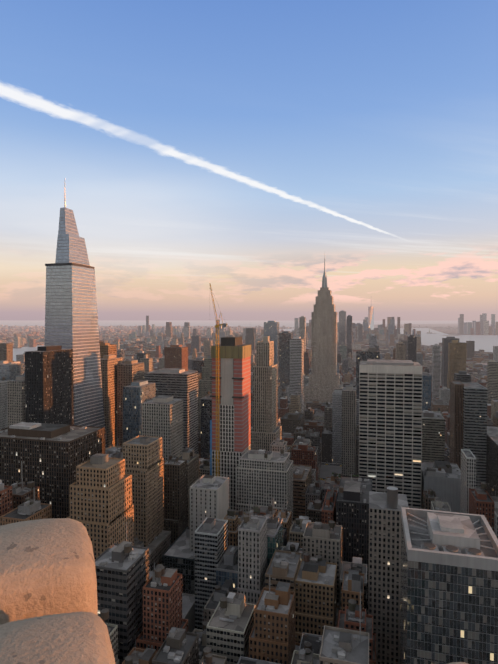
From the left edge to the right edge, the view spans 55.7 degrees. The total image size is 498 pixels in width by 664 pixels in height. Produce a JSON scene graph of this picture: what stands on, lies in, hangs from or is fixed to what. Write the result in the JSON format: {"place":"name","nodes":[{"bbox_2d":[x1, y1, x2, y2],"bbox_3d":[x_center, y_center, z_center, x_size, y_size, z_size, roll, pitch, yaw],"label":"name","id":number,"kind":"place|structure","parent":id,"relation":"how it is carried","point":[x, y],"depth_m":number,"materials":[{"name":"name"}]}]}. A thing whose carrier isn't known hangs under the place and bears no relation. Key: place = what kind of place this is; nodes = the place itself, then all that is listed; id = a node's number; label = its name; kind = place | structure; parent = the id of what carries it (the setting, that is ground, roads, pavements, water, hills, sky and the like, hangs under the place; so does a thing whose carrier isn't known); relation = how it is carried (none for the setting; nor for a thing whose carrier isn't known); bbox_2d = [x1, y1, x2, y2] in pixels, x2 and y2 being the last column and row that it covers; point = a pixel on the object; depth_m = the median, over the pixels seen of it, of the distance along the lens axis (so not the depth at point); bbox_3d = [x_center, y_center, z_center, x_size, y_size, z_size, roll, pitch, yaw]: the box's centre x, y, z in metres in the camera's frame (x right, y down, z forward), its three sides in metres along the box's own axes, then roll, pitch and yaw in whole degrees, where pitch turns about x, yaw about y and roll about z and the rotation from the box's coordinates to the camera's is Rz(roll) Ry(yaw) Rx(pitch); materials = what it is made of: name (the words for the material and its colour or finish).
{"place":"outdoors","nodes":[
{"label":"outdoors","id":0,"kind":"place"},
{"bbox_2d":[0,518,97,624],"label":"parapet block","id":1,"kind":"structure","parent":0,"point":[47,566],"depth_m":2.26,"materials":[{"name":"stone"}]},
{"bbox_2d":[0,611,115,663],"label":"parapet block","id":2,"kind":"structure","parent":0,"point":[81,637],"depth_m":1.73,"materials":[{"name":"stone"}]},
{"bbox_2d":[0,326,291,346],"bbox_3d":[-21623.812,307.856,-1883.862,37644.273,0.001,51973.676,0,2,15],"label":"long island ground","id":3,"kind":"structure","parent":0,"point":[130,328],"depth_m":15693.17,"materials":[{"name":"grey"}]},
{"bbox_2d":[0,313,497,347],"bbox_3d":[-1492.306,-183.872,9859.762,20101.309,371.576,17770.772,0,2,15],"label":"distant city buildings","id":4,"kind":"structure","parent":3,"relation":"on","point":[20,337],"depth_m":8018.56,"materials":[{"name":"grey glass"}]},
{"bbox_2d":[0,320,497,361],"bbox_3d":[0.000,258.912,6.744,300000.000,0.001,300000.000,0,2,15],"label":"ground water","id":5,"kind":"structure","parent":0,"point":[486,343],"depth_m":25599.79,"materials":[{"name":"grey liquid"}]},
{"bbox_2d":[0,0,497,320],"label":"sky","id":6,"kind":"structure","parent":0,"point":[237,147],"materials":[{"name":"blue"}]},
{"bbox_2d":[320,341,449,479],"bbox_3d":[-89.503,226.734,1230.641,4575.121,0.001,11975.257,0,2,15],"label":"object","id":7,"kind":"structure","parent":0,"point":[447,449],"depth_m":911.16,"materials":[{"name":"concrete"}]},
{"bbox_2d":[0,195,497,663],"bbox_3d":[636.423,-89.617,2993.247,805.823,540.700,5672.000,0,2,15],"label":"skyscrapers","id":8,"kind":"structure","parent":7,"relation":"on","point":[77,406],"depth_m":503.07,"materials":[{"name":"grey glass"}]},
{"bbox_2d":[0,341,497,663],"bbox_3d":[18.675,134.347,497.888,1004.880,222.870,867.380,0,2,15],"label":"city buildings","id":9,"kind":"structure","parent":7,"relation":"on","point":[286,591],"depth_m":312.26,"materials":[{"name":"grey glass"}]},
{"bbox_2d":[0,334,497,447],"bbox_3d":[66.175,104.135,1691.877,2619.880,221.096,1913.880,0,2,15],"label":"city buildings","id":10,"kind":"structure","parent":7,"relation":"on","point":[458,370],"depth_m":1246.47,"materials":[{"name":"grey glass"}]},
{"bbox_2d":[99,318,497,369],"bbox_3d":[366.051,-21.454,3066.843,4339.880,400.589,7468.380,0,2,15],"label":"city buildings","id":11,"kind":"structure","parent":7,"relation":"on","point":[133,345],"depth_m":4106.67,"materials":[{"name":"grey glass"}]},
{"bbox_2d":[320,381,477,484],"bbox_3d":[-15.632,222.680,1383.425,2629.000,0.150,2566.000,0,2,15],"label":"pavement blocks","id":12,"kind":"structure","parent":7,"relation":"on","point":[327,471],"depth_m":807.95,"materials":[{"name":"concrete"}]},
{"bbox_2d":[362,323,490,327],"bbox_3d":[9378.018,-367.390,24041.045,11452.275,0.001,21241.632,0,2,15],"label":"distant land","id":13,"kind":"structure","parent":0,"point":[452,325],"depth_m":21135.99,"materials":[{"name":"grey"}]},
{"bbox_2d":[448,662,467,663],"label":"parapet block","id":14,"kind":"structure","parent":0,"point":[458,663],"depth_m":1.95,"materials":[{"name":"stone"}]},
{"bbox_2d":[429,328,492,334],"bbox_3d":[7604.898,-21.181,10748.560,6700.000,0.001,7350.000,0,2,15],"label":"waterfront ground","id":15,"kind":"structure","parent":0,"point":[450,332],"depth_m":10357.98,"materials":[{"name":"grey"}]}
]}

